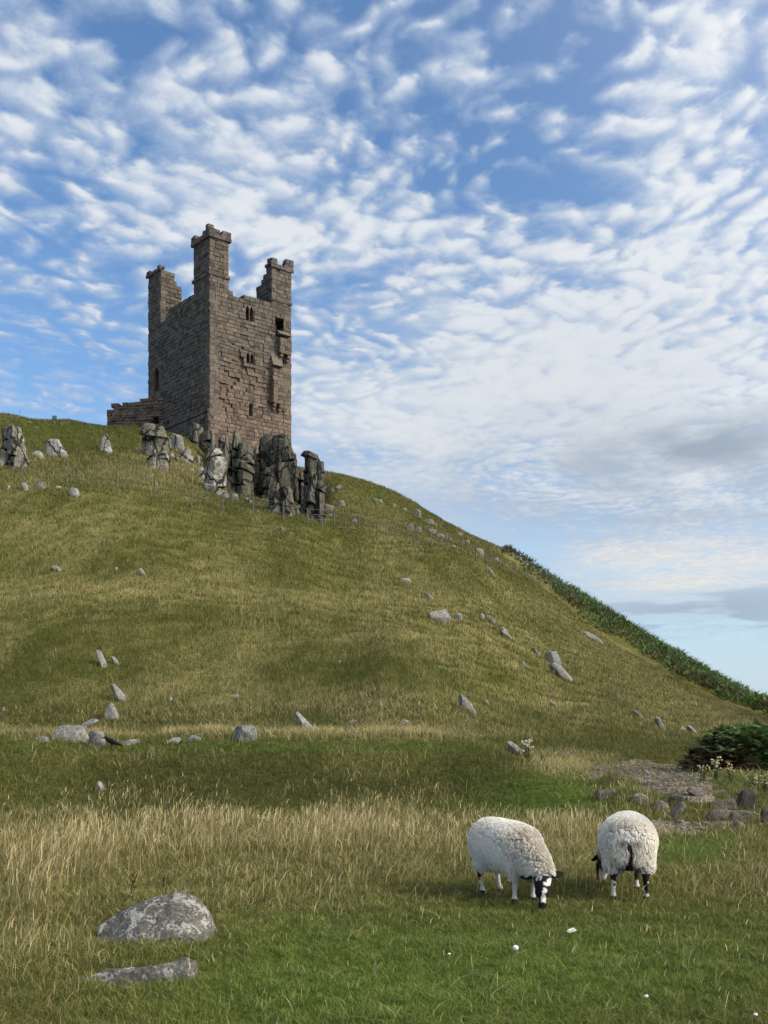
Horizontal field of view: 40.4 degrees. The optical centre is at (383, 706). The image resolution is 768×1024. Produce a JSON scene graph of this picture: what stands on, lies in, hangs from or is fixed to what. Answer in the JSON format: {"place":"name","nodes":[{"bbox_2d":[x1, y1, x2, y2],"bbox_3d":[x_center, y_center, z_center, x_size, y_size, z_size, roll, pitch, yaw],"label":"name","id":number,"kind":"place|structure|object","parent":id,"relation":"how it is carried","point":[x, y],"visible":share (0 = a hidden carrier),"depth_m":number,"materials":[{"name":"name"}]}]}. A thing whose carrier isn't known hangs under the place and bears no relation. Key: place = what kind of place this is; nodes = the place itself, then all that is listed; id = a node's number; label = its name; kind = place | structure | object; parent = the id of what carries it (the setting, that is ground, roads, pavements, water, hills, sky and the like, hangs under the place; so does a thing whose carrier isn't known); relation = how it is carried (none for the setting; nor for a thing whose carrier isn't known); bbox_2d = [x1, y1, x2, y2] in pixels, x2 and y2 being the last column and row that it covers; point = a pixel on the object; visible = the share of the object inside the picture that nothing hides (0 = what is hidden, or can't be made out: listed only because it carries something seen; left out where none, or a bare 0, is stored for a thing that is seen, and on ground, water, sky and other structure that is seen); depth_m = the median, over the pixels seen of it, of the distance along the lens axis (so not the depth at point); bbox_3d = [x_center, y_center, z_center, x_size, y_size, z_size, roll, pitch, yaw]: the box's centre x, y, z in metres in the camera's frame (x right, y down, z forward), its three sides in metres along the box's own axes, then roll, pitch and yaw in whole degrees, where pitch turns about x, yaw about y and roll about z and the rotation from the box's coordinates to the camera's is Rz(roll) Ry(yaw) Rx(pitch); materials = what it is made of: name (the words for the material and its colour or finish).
{"place":"outdoors","nodes":[
{"label":"outdoors","id":0,"kind":"place"},
{"bbox_2d":[269,434,279,482],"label":"rock pillar","id":1,"kind":"object","parent":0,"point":[274,440],"visible":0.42,"depth_m":93.19,"materials":[{"name":"stone"}]},
{"bbox_2d":[0,414,767,1023],"bbox_3d":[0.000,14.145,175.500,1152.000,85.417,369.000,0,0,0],"label":"ground","id":2,"kind":"structure","parent":0,"point":[62,542],"depth_m":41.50,"materials":[{"name":"plant"}]},
{"bbox_2d":[0,424,29,468],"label":"rock pillar","id":3,"kind":"object","parent":2,"relation":"on","point":[12,448],"visible":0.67,"depth_m":70.22,"materials":[{"name":"stone"}]},
{"bbox_2d":[21,482,28,490],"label":"boulder","id":4,"kind":"object","parent":2,"relation":"on","point":[24,485],"visible":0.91,"depth_m":65.01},
{"bbox_2d":[34,451,43,457],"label":"boulder","id":5,"kind":"object","parent":2,"relation":"on","point":[38,453],"visible":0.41,"depth_m":76.60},
{"bbox_2d":[35,482,46,488],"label":"boulder","id":6,"kind":"object","parent":2,"relation":"on","point":[38,484],"visible":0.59,"depth_m":65.79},
{"bbox_2d":[35,736,48,742],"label":"boulder","id":7,"kind":"object","parent":2,"relation":"on","point":[40,739],"visible":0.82,"depth_m":21.05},
{"bbox_2d":[45,439,67,457],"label":"boulder","id":8,"kind":"object","parent":2,"relation":"on","point":[53,446],"visible":0.51,"depth_m":79.06,"materials":[{"name":"stone"}]},
{"bbox_2d":[52,725,88,741],"bbox_3d":[-6.434,0.616,21.437,0.730,0.484,0.572,0,0,1],"label":"boulder","id":9,"kind":"object","parent":2,"relation":"on","point":[71,730],"visible":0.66,"depth_m":21.34,"materials":[{"name":"stone"}]},
{"bbox_2d":[68,487,79,497],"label":"boulder","id":10,"kind":"object","parent":2,"relation":"on","point":[74,490],"visible":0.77,"depth_m":64.57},
{"bbox_2d":[81,719,98,728],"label":"boulder","id":11,"kind":"object","parent":2,"relation":"on","point":[91,722],"visible":0.57,"depth_m":34.61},
{"bbox_2d":[89,730,105,747],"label":"boulder","id":12,"kind":"object","parent":2,"relation":"on","point":[95,737],"visible":0.68,"depth_m":21.04,"materials":[{"name":"stone"}]},
{"bbox_2d":[95,781,104,791],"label":"boulder","id":13,"kind":"object","parent":2,"relation":"on","point":[99,785],"visible":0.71,"depth_m":18.41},
{"bbox_2d":[96,650,106,667],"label":"boulder","id":14,"kind":"object","parent":2,"relation":"on","point":[101,658],"visible":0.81,"depth_m":43.05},
{"bbox_2d":[98,433,112,450],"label":"boulder","id":15,"kind":"object","parent":2,"relation":"on","point":[104,442],"visible":0.47,"depth_m":85.34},
{"bbox_2d":[103,447,112,453],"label":"boulder","id":16,"kind":"object","parent":2,"relation":"on","point":[106,449],"visible":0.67,"depth_m":83.18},
{"bbox_2d":[103,703,118,720],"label":"boulder","id":17,"kind":"object","parent":2,"relation":"on","point":[111,710],"visible":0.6,"depth_m":36.94,"materials":[{"name":"stone"}]},
{"bbox_2d":[101,736,122,748],"bbox_3d":[-5.447,0.719,20.947,0.464,0.253,0.133,0,0,8],"label":"crow","id":18,"kind":"object","parent":2,"relation":"on","point":[111,741],"visible":1,"depth_m":20.90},
{"bbox_2d":[110,684,126,701],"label":"boulder","id":19,"kind":"object","parent":2,"relation":"on","point":[119,694],"visible":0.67,"depth_m":39.29,"materials":[{"name":"stone"}]},
{"bbox_2d":[122,739,139,744],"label":"boulder","id":20,"kind":"object","parent":2,"relation":"on","point":[129,742],"visible":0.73,"depth_m":21.36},
{"bbox_2d":[131,873,136,900],"bbox_3d":[-2.129,1.563,8.900,0.057,0.292,0.017,0,0,0],"label":"dead dock","id":21,"kind":"object","parent":2,"relation":"on","point":[133,881],"visible":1,"depth_m":8.90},
{"bbox_2d":[72,957,197,986],"bbox_3d":[-1.617,1.696,6.458,0.912,0.293,0.395,0,0,0],"label":"boulder","id":22,"kind":"object","parent":2,"relation":"on","point":[178,967],"visible":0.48,"depth_m":6.40,"materials":[{"name":"stone"}]},
{"bbox_2d":[107,393,163,426],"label":"ruined wall","id":23,"kind":"structure","parent":2,"relation":"on","point":[145,410],"depth_m":107.49,"materials":[{"name":"stone"}]},
{"bbox_2d":[138,423,171,456],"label":"rock pillar","id":24,"kind":"object","parent":2,"relation":"on","point":[156,437],"visible":0.55,"depth_m":85.75,"materials":[{"name":"stone"}]},
{"bbox_2d":[96,890,217,945],"bbox_3d":[-1.668,1.591,7.643,0.913,0.463,0.630,0,0,0],"label":"boulder","id":25,"kind":"object","parent":2,"relation":"on","point":[178,914],"visible":0.65,"depth_m":7.58,"materials":[{"name":"stone"}]},
{"bbox_2d":[146,446,170,473],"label":"rock pillar","id":26,"kind":"object","parent":2,"relation":"on","point":[154,461],"visible":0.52,"depth_m":79.22,"materials":[{"name":"stone"}]},
{"bbox_2d":[169,453,177,461],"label":"boulder","id":27,"kind":"object","parent":2,"relation":"on","point":[173,456],"visible":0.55,"depth_m":88.21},
{"bbox_2d":[168,737,180,743],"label":"boulder","id":28,"kind":"object","parent":2,"relation":"on","point":[171,740],"visible":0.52,"depth_m":21.06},
{"bbox_2d":[170,433,183,451],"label":"boulder","id":29,"kind":"object","parent":2,"relation":"on","point":[177,441],"visible":0.56,"depth_m":92.18,"materials":[{"name":"stone"}]},
{"bbox_2d":[180,452,193,465],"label":"boulder","id":30,"kind":"object","parent":2,"relation":"on","point":[185,456],"visible":0.59,"depth_m":89.42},
{"bbox_2d":[186,735,200,741],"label":"boulder","id":31,"kind":"object","parent":2,"relation":"on","point":[191,738],"visible":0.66,"depth_m":21.01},
{"bbox_2d":[188,422,204,447],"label":"rock pillar","id":32,"kind":"object","parent":2,"relation":"on","point":[196,431],"visible":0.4,"depth_m":98.00,"materials":[{"name":"stone"}]},
{"bbox_2d":[195,455,202,465],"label":"rubble block","id":33,"kind":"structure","parent":2,"relation":"on","point":[198,458],"depth_m":92.38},
{"bbox_2d":[197,466,204,479],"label":"boulder","id":34,"kind":"object","parent":2,"relation":"on","point":[200,470],"visible":0.52,"depth_m":85.86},
{"bbox_2d":[200,430,210,454],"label":"rock pillar","id":35,"kind":"object","parent":2,"relation":"on","point":[205,440],"visible":0.38,"depth_m":97.84,"materials":[{"name":"stone"}]},
{"bbox_2d":[202,447,227,494],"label":"rock pillar","id":36,"kind":"object","parent":2,"relation":"on","point":[216,469],"visible":0.71,"depth_m":78.66,"materials":[{"name":"stone"}]},
{"bbox_2d":[210,430,224,449],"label":"rock pillar","id":37,"kind":"object","parent":2,"relation":"on","point":[213,443],"visible":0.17,"depth_m":95.67,"materials":[{"name":"stone"}]},
{"bbox_2d":[146,223,293,452],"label":"castle tower","id":38,"kind":"structure","parent":2,"relation":"on","point":[219,359],"depth_m":103.33,"materials":[{"name":"stone"}]},
{"bbox_2d":[153,365,159,392],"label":"window","id":39,"kind":"structure","parent":38,"relation":"in","point":[155,368],"depth_m":108.84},
{"bbox_2d":[245,304,253,321],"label":"window","id":40,"kind":"structure","parent":38,"relation":"in","point":[248,306],"depth_m":103.02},
{"bbox_2d":[246,351,253,364],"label":"window","id":41,"kind":"structure","parent":38,"relation":"in","point":[249,353],"depth_m":103.15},
{"bbox_2d":[249,401,252,415],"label":"window","id":42,"kind":"structure","parent":38,"relation":"in","point":[250,402],"depth_m":103.15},
{"bbox_2d":[220,429,240,486],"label":"rock pillar","id":43,"kind":"object","parent":2,"relation":"on","point":[229,454],"visible":0.49,"depth_m":92.49,"materials":[{"name":"stone"}]},
{"bbox_2d":[226,476,235,492],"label":"rock pillar","id":44,"kind":"object","parent":2,"relation":"on","point":[230,483],"visible":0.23,"depth_m":91.87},
{"bbox_2d":[231,493,237,500],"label":"rubble block","id":45,"kind":"object","parent":2,"relation":"on","point":[235,495],"depth_m":76.85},
{"bbox_2d":[234,442,254,495],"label":"rock pillar","id":46,"kind":"object","parent":2,"relation":"on","point":[244,462],"visible":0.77,"depth_m":91.50,"materials":[{"name":"stone"}]},
{"bbox_2d":[232,725,257,742],"bbox_3d":[-2.799,0.607,21.040,0.504,0.486,0.398,0,0,-1],"label":"boulder","id":47,"kind":"object","parent":2,"relation":"on","point":[240,731],"visible":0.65,"depth_m":20.90,"materials":[{"name":"stone"}]},
{"bbox_2d":[248,444,256,490],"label":"rock pillar","id":48,"kind":"object","parent":2,"relation":"on","point":[254,457],"visible":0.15,"depth_m":94.14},
{"bbox_2d":[252,459,261,495],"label":"rock pillar","id":49,"kind":"object","parent":2,"relation":"on","point":[257,472],"visible":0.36,"depth_m":94.01,"materials":[{"name":"stone"}]},
{"bbox_2d":[254,433,271,497],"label":"rock pillar","id":50,"kind":"object","parent":2,"relation":"on","point":[265,444],"visible":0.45,"depth_m":93.99,"materials":[{"name":"stone"}]},
{"bbox_2d":[260,467,277,499],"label":"rock pillar","id":51,"kind":"object","parent":2,"relation":"on","point":[268,481],"visible":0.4,"depth_m":92.17,"materials":[{"name":"stone"}]},
{"bbox_2d":[268,434,290,486],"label":"rock pillar","id":52,"kind":"object","parent":2,"relation":"on","point":[279,468],"visible":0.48,"depth_m":92.66,"materials":[{"name":"stone"}]},
{"bbox_2d":[268,482,296,515],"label":"rock pillar","id":53,"kind":"object","parent":2,"relation":"on","point":[280,495],"visible":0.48,"depth_m":72.33,"materials":[{"name":"stone"}]},
{"bbox_2d":[4,460,570,595],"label":"stake fence","id":54,"kind":"object","parent":2,"relation":"on","point":[116,476],"visible":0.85,"depth_m":70.27,"materials":[{"name":"wood"}]},
{"bbox_2d":[284,507,291,517],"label":"rubble block","id":55,"kind":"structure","parent":2,"relation":"on","point":[287,511],"depth_m":71.66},
{"bbox_2d":[282,446,295,492],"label":"rock pillar","id":56,"kind":"object","parent":2,"relation":"on","point":[288,453],"visible":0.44,"depth_m":92.73,"materials":[{"name":"stone"}]},
{"bbox_2d":[291,453,297,501],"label":"crag block","id":57,"kind":"structure","parent":2,"relation":"on","point":[294,462],"depth_m":95.64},
{"bbox_2d":[293,469,305,505],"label":"rock pillar","id":58,"kind":"object","parent":2,"relation":"on","point":[298,486],"visible":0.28,"depth_m":94.79,"materials":[{"name":"stone"}]},
{"bbox_2d":[295,712,312,729],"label":"boulder","id":59,"kind":"object","parent":2,"relation":"on","point":[301,720],"visible":0.39,"depth_m":32.55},
{"bbox_2d":[300,491,311,515],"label":"rock pillar","id":60,"kind":"object","parent":2,"relation":"on","point":[304,507],"visible":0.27,"depth_m":74.50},
{"bbox_2d":[301,450,319,490],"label":"rock pillar","id":61,"kind":"object","parent":2,"relation":"on","point":[312,459],"visible":0.36,"depth_m":92.38,"materials":[{"name":"stone"}]},
{"bbox_2d":[304,470,325,524],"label":"rock pillar","id":62,"kind":"object","parent":2,"relation":"on","point":[314,494],"visible":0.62,"depth_m":73.67,"materials":[{"name":"stone"}]},
{"bbox_2d":[317,461,324,498],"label":"rock pillar","id":63,"kind":"object","parent":2,"relation":"on","point":[320,472],"visible":0.29,"depth_m":92.47,"materials":[{"name":"stone"}]},
{"bbox_2d":[325,504,333,510],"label":"boulder","id":64,"kind":"object","parent":2,"relation":"on","point":[328,507],"visible":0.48,"depth_m":88.21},
{"bbox_2d":[338,500,344,506],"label":"boulder","id":65,"kind":"object","parent":2,"relation":"on","point":[341,502],"visible":0.7,"depth_m":92.46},
{"bbox_2d":[0,412,767,762],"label":"hill grass","id":66,"kind":"structure","parent":2,"relation":"on","point":[718,714],"depth_m":55.41,"materials":[{"name":"plant"}]},
{"bbox_2d":[0,687,767,856],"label":"rough grass","id":67,"kind":"structure","parent":2,"relation":"on","point":[559,765],"depth_m":19.25,"materials":[{"name":"plant"}]},
{"bbox_2d":[0,770,767,1023],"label":"dry grass","id":68,"kind":"structure","parent":2,"relation":"on","point":[90,845],"depth_m":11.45,"materials":[{"name":"plant"}]},
{"bbox_2d":[0,447,767,828],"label":"grass tufts","id":69,"kind":"object","parent":2,"relation":"on","point":[338,663],"visible":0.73,"depth_m":36.68,"materials":[{"name":"plant"}]},
{"bbox_2d":[400,578,411,583],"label":"boulder","id":70,"kind":"object","parent":2,"relation":"on","point":[403,579],"visible":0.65,"depth_m":66.59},
{"bbox_2d":[407,523,413,531],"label":"boulder","id":71,"kind":"object","parent":2,"relation":"on","point":[410,526],"visible":0.57,"depth_m":86.20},
{"bbox_2d":[414,509,420,517],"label":"boulder","id":72,"kind":"object","parent":2,"relation":"on","point":[417,512],"visible":0.74,"depth_m":97.66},
{"bbox_2d":[425,519,433,524],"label":"boulder","id":73,"kind":"object","parent":2,"relation":"on","point":[430,521],"visible":0.59,"depth_m":96.44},
{"bbox_2d":[428,609,450,623],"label":"boulder","id":74,"kind":"object","parent":2,"relation":"on","point":[444,614],"visible":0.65,"depth_m":56.33,"materials":[{"name":"stone"}]},
{"bbox_2d":[454,613,461,619],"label":"boulder","id":75,"kind":"object","parent":2,"relation":"on","point":[457,615],"visible":0.62,"depth_m":58.92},
{"bbox_2d":[458,694,475,713],"bbox_3d":[3.094,0.076,38.174,0.772,1.093,0.386,0,0,3],"label":"boulder","id":76,"kind":"object","parent":2,"relation":"on","point":[464,701],"visible":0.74,"depth_m":38.03,"materials":[{"name":"stone"}]},
{"bbox_2d":[499,627,511,638],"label":"boulder","id":77,"kind":"object","parent":2,"relation":"on","point":[503,630],"visible":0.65,"depth_m":62.29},
{"bbox_2d":[507,741,522,754],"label":"boulder","id":78,"kind":"object","parent":2,"relation":"on","point":[513,747],"visible":0.57,"depth_m":19.71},
{"bbox_2d":[467,816,563,908],"bbox_3d":[1.152,1.369,9.269,0.519,0.740,1.088,0,0,-29],"label":"sheep","id":79,"kind":"object","parent":2,"relation":"on","point":[515,851],"visible":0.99,"depth_m":9.06},
{"bbox_2d":[521,739,533,761],"bbox_3d":[2.647,0.827,19.294,0.251,0.459,0.288,0,0,0],"label":"weed plant","id":80,"kind":"object","parent":2,"relation":"on","point":[525,751],"visible":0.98,"depth_m":19.29,"materials":[{"name":"white plant"}]},
{"bbox_2d":[309,891,767,1023],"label":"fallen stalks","id":81,"kind":"object","parent":2,"relation":"on","point":[535,957],"visible":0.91,"depth_m":6.75,"materials":[{"name":"plant"}]},
{"bbox_2d":[544,651,561,664],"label":"boulder","id":82,"kind":"object","parent":2,"relation":"on","point":[552,656],"visible":0.5,"depth_m":62.96,"materials":[{"name":"stone"}]},
{"bbox_2d":[549,663,573,682],"bbox_3d":[10.022,-1.771,59.104,1.382,1.446,1.106,0,0,-2],"label":"boulder","id":83,"kind":"object","parent":2,"relation":"on","point":[560,671],"visible":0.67,"depth_m":58.66,"materials":[{"name":"stone"}]},
{"bbox_2d":[584,631,601,642],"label":"boulder","id":84,"kind":"object","parent":2,"relation":"on","point":[590,635],"visible":0.54,"depth_m":87.77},
{"bbox_2d":[594,789,615,799],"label":"boulder","id":85,"kind":"object","parent":2,"relation":"on","point":[603,793],"visible":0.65,"depth_m":16.88,"materials":[{"name":"stone"}]},
{"bbox_2d":[591,810,658,900],"bbox_3d":[2.182,1.329,9.490,0.599,0.784,1.123,0,0,12],"label":"sheep","id":86,"kind":"object","parent":2,"relation":"on","point":[627,840],"visible":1,"depth_m":9.03},
{"bbox_2d":[501,544,767,716],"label":"bracken","id":87,"kind":"object","parent":2,"relation":"on","point":[717,683],"visible":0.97,"depth_m":97.73,"materials":[{"name":"green plant"}]},
{"bbox_2d":[629,793,648,804],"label":"boulder","id":88,"kind":"object","parent":2,"relation":"on","point":[636,796],"visible":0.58,"depth_m":16.34,"materials":[{"name":"stone"}]},
{"bbox_2d":[654,717,665,728],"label":"boulder","id":89,"kind":"object","parent":2,"relation":"on","point":[658,721],"visible":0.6,"depth_m":46.88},
{"bbox_2d":[653,800,668,811],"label":"boulder","id":90,"kind":"object","parent":2,"relation":"on","point":[658,804],"visible":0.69,"depth_m":16.15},
{"bbox_2d":[668,795,683,805],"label":"boulder","id":91,"kind":"object","parent":2,"relation":"on","point":[677,798],"visible":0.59,"depth_m":16.34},
{"bbox_2d":[668,801,685,819],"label":"boulder","id":92,"kind":"object","parent":2,"relation":"on","point":[679,807],"visible":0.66,"depth_m":15.65,"materials":[{"name":"stone"}]},
{"bbox_2d":[687,725,695,732],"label":"boulder","id":93,"kind":"object","parent":2,"relation":"on","point":[690,728],"visible":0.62,"depth_m":46.59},
{"bbox_2d":[686,787,704,796],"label":"boulder","id":94,"kind":"object","parent":2,"relation":"on","point":[692,791],"visible":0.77,"depth_m":16.63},
{"bbox_2d":[697,765,709,780],"bbox_3d":[6.056,1.290,19.804,0.244,0.399,0.285,0,0,17],"label":"thistle","id":95,"kind":"object","parent":2,"relation":"on","point":[703,775],"visible":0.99,"depth_m":19.79,"materials":[{"name":"plant"}]},
{"bbox_2d":[710,756,722,780],"bbox_3d":[6.296,1.205,19.814,0.209,0.539,0.283,0,0,0],"label":"thistle","id":96,"kind":"object","parent":2,"relation":"on","point":[716,771],"visible":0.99,"depth_m":19.81,"materials":[{"name":"plant"}]},
{"bbox_2d":[674,719,767,772],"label":"bracken bush","id":97,"kind":"object","parent":2,"relation":"on","point":[743,745],"visible":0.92,"depth_m":23.44,"materials":[{"name":"green plant"}]},
{"bbox_2d":[711,798,737,809],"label":"boulder","id":98,"kind":"object","parent":2,"relation":"on","point":[723,804],"visible":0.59,"depth_m":16.22,"materials":[{"name":"stone"}]},
{"bbox_2d":[725,763,734,782],"bbox_3d":[6.346,1.247,19.133,0.173,0.437,0.260,0,0,43],"label":"thistle","id":99,"kind":"object","parent":2,"relation":"on","point":[730,771],"visible":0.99,"depth_m":19.11,"materials":[{"name":"plant"}]},
{"bbox_2d":[705,810,759,820],"bbox_3d":[5.252,1.658,15.626,0.916,0.234,0.224,0,0,-2],"label":"boulder","id":100,"kind":"object","parent":2,"relation":"on","point":[722,814],"visible":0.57,"depth_m":15.54,"materials":[{"name":"stone"}]},
{"bbox_2d":[727,813,741,821],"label":"boulder","id":101,"kind":"object","parent":2,"relation":"on","point":[734,816],"visible":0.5,"depth_m":15.26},
{"bbox_2d":[733,821,743,829],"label":"boulder","id":102,"kind":"object","parent":2,"relation":"on","point":[736,823],"visible":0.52,"depth_m":14.55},
{"bbox_2d":[737,789,756,808],"bbox_3d":[5.649,1.517,16.297,0.300,0.457,0.269,0,0,1],"label":"boulder","id":103,"kind":"object","parent":2,"relation":"on","point":[745,796],"visible":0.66,"depth_m":16.19,"materials":[{"name":"stone"}]},
{"bbox_2d":[745,774,757,786],"bbox_3d":[6.492,1.329,18.430,0.211,0.281,0.186,0,0,29],"label":"weed plant","id":104,"kind":"object","parent":2,"relation":"on","point":[753,783],"visible":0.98,"depth_m":18.42,"materials":[{"name":"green plant"}]},
{"bbox_2d":[759,774,767,790],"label":"weed plant","id":105,"kind":"object","parent":2,"relation":"on","point":[765,784],"visible":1,"depth_m":17.65,"materials":[{"name":"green plant"}]},
{"bbox_2d":[760,807,767,824],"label":"boulder","id":106,"kind":"object","parent":2,"relation":"on","point":[764,812],"visible":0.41,"depth_m":14.83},
{"bbox_2d":[0,0,767,694],"label":"sky","id":107,"kind":"structure","parent":0,"point":[526,241],"materials":[{"name":"blue"}]},
{"bbox_2d":[587,759,727,802],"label":"path","id":108,"kind":"structure","parent":0,"point":[707,797],"depth_m":19.23,"materials":[{"name":"gravel"}]},
{"bbox_2d":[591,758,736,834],"bbox_3d":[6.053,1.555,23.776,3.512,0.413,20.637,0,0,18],"label":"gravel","id":109,"kind":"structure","parent":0,"point":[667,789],"depth_m":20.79,"materials":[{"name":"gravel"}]},
{"bbox_2d":[651,820,749,837],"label":"path","id":110,"kind":"structure","parent":0,"point":[665,827],"depth_m":14.79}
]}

